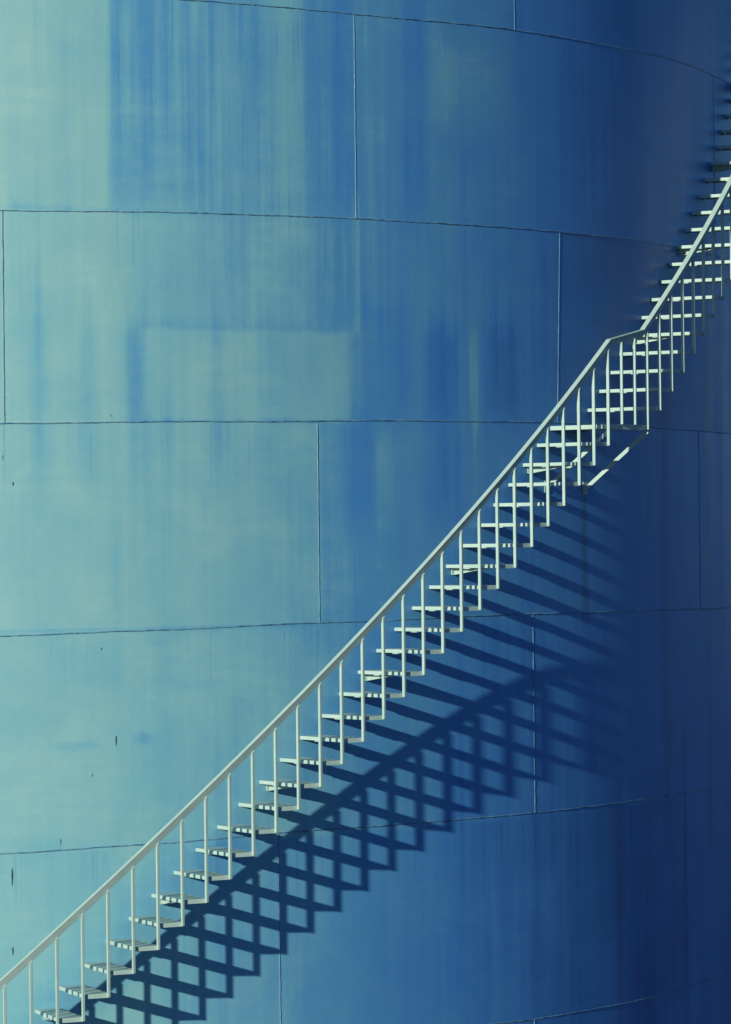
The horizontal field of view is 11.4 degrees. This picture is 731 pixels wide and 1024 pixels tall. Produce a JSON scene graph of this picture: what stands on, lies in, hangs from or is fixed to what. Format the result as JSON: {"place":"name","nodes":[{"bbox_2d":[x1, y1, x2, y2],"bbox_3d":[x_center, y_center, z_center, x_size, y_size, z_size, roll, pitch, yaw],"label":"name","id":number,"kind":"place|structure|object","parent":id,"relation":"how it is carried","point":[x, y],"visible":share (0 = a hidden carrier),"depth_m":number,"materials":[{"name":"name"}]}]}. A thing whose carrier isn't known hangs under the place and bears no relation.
{"place":"outdoors","nodes":[
{"label":"outdoors","id":0,"kind":"place"},
{"label":"ground","id":1,"kind":"structure","parent":0,"visible":0},
{"bbox_2d":[0,0,730,1023],"bbox_3d":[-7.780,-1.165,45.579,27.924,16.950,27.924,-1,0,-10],"label":"storage tank","id":2,"kind":"object","parent":1,"relation":"on","point":[314,314],"visible":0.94,"depth_m":35.68,"materials":[{"name":"metal"}]},
{"bbox_2d":[0,99,730,1023],"bbox_3d":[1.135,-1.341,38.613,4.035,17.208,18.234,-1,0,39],"label":"staircase","id":3,"kind":"structure","parent":2,"relation":"attached to","point":[642,335],"depth_m":35.32,"materials":[{"name":"metal"}]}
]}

